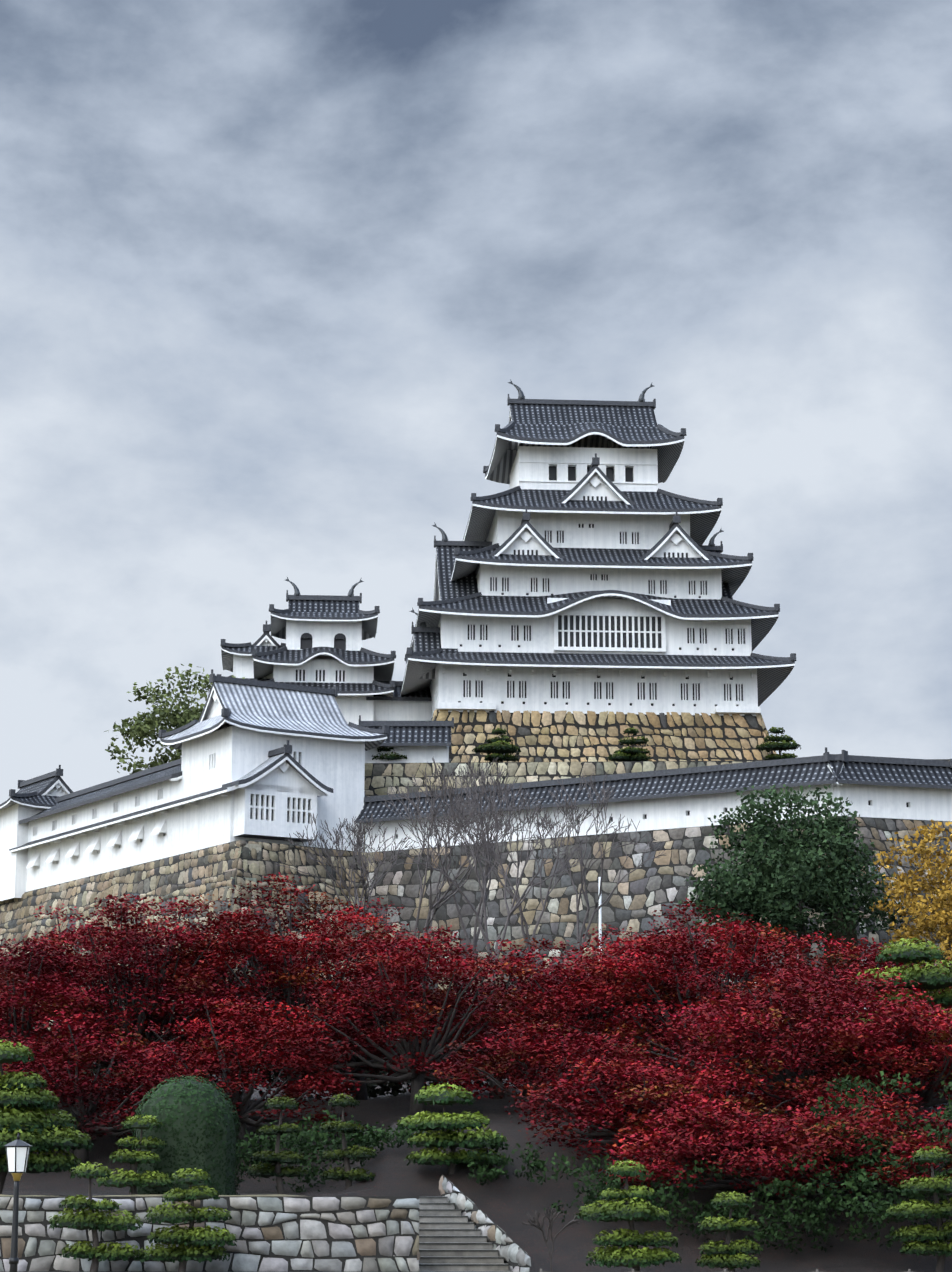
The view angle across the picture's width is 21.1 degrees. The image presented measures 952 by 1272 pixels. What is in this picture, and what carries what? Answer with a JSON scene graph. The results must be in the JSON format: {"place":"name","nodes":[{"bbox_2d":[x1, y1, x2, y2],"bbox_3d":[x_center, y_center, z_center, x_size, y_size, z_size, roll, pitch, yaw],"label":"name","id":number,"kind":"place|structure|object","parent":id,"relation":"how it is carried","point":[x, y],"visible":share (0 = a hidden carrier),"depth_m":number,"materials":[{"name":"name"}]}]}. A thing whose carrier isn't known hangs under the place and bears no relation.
{"place":"outdoors","nodes":[
{"label":"outdoors","id":0,"kind":"place"},
{"bbox_2d":[0,1043,951,1271],"bbox_3d":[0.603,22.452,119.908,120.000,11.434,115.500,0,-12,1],"label":"hill terrain","id":1,"kind":"structure","parent":0,"point":[504,1204],"depth_m":70.64,"materials":[{"name":"brown soil"}]},
{"bbox_2d":[129,1075,240,1194],"bbox_3d":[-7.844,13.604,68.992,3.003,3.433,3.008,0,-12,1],"label":"topiary bush","id":2,"kind":"object","parent":1,"relation":"on","point":[196,1130],"visible":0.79,"depth_m":67.99,"materials":[{"name":"green plant"}]},
{"bbox_2d":[275,755,665,1271],"bbox_3d":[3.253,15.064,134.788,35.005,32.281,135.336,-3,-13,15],"label":"bare trees","id":3,"kind":"object","parent":1,"relation":"on","point":[497,826],"visible":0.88,"depth_m":148.16,"materials":[{"name":"grey plant"}]},
{"bbox_2d":[0,872,951,1219],"bbox_3d":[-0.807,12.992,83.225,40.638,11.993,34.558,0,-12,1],"label":"red maple trees","id":4,"kind":"object","parent":1,"relation":"on","point":[786,1136],"depth_m":81.58,"materials":[{"name":"red plant"}]},
{"bbox_2d":[0,727,951,1271],"bbox_3d":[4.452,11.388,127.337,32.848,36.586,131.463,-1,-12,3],"label":"pine tree","id":5,"kind":"object","parent":1,"relation":"on","point":[22,1097],"depth_m":66.78,"materials":[{"name":"green plant"}]},
{"bbox_2d":[0,816,951,1039],"bbox_3d":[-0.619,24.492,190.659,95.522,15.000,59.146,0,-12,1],"label":"wall stone","id":6,"kind":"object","parent":1,"relation":"on","point":[641,894],"visible":0.29,"depth_m":177.75,"materials":[{"name":"grey stone"}]},
{"bbox_2d":[0,758,238,900],"bbox_3d":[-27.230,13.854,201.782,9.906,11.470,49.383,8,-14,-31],"label":"turret wing","id":7,"kind":"structure","parent":6,"relation":"on","point":[55,829],"depth_m":202.36,"materials":[{"name":"white paint"}]},
{"bbox_2d":[158,669,388,853],"bbox_3d":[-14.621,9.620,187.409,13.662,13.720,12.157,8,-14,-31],"label":"turret","id":8,"kind":"object","parent":6,"relation":"on","point":[288,758],"visible":0.98,"depth_m":184.89,"materials":[{"name":"paint"}]},
{"bbox_2d":[355,747,951,851],"bbox_3d":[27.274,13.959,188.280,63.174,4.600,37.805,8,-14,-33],"label":"plaster wall","id":9,"kind":"structure","parent":6,"relation":"on","point":[892,787],"depth_m":172.67,"materials":[{"name":"paint"}]},
{"bbox_2d":[2,663,951,1253],"bbox_3d":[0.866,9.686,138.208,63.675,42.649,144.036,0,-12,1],"label":"tree","id":10,"kind":"object","parent":1,"relation":"on","point":[800,865],"depth_m":149.61,"materials":[{"name":"green plant"}]},
{"bbox_2d":[599,877,601,952],"bbox_3d":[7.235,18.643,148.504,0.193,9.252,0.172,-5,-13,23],"label":"white pole","id":11,"kind":"object","parent":1,"relation":"on","point":[600,919],"visible":0.31,"depth_m":148.91,"materials":[{"name":"metal"}]},
{"bbox_2d":[0,0,951,1013],"label":"sky","id":12,"kind":"structure","parent":0,"point":[276,276],"materials":[{"name":"grey"}]},
{"bbox_2d":[224,836,861,980],"bbox_3d":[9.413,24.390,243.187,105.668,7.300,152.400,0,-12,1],"label":"terrace","id":13,"kind":"structure","parent":0,"point":[848,933],"depth_m":254.81,"materials":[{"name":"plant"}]},
{"bbox_2d":[217,577,431,724],"bbox_3d":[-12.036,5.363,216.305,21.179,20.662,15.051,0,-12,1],"label":"keep","id":14,"kind":"structure","parent":13,"relation":"on","point":[324,636],"depth_m":212.30,"materials":[{"name":"paint"}]},
{"bbox_2d":[359,715,453,762],"bbox_3d":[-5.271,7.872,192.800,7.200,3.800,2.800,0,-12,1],"label":"plaster wall","id":15,"kind":"structure","parent":13,"relation":"on","point":[420,741],"depth_m":192.32,"materials":[{"name":"paint"}]},
{"bbox_2d":[431,709,776,762],"bbox_3d":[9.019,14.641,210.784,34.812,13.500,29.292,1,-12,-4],"label":"stone base","id":16,"kind":"object","parent":13,"relation":"on","point":[563,736],"visible":0.1,"depth_m":201.76,"materials":[{"name":"beige stone"}]},
{"bbox_2d":[400,379,795,717],"bbox_3d":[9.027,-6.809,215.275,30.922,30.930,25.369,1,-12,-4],"label":"keep","id":17,"kind":"structure","parent":16,"relation":"on","point":[580,567],"depth_m":206.42,"materials":[{"name":"paint"}]},
{"bbox_2d":[364,759,949,851],"bbox_3d":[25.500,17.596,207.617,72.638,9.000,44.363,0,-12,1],"label":"wall stone","id":18,"kind":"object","parent":13,"relation":"on","point":[380,778],"visible":0.1,"depth_m":190.62,"materials":[{"name":"grey"}]},
{"bbox_2d":[540,1269,912,1271],"bbox_3d":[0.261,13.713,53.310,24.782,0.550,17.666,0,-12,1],"label":"rope fence","id":19,"kind":"object","parent":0,"point":[817,1270],"visible":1,"depth_m":61.85,"materials":[{"name":"grey"}]},
{"label":"ground","id":20,"kind":"structure","parent":0,"visible":0},
{"bbox_2d":[4,1133,31,1271],"bbox_3d":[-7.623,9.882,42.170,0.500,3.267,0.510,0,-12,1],"label":"street lamp","id":21,"kind":"object","parent":20,"relation":"on","point":[17,1152],"visible":1,"depth_m":42.27,"materials":[{"name":"black"}]},
{"bbox_2d":[0,1174,530,1271],"bbox_3d":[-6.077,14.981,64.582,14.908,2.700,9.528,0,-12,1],"label":"retaining wall","id":22,"kind":"structure","parent":20,"relation":"on","point":[327,1233],"depth_m":62.23,"materials":[{"name":"stone"}]},
{"bbox_2d":[419,1196,512,1271],"bbox_3d":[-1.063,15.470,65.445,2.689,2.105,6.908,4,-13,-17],"label":"stone stairs","id":23,"kind":"structure","parent":20,"relation":"on","point":[451,1239],"depth_m":64.74,"materials":[{"name":"grey stone"}]}
]}

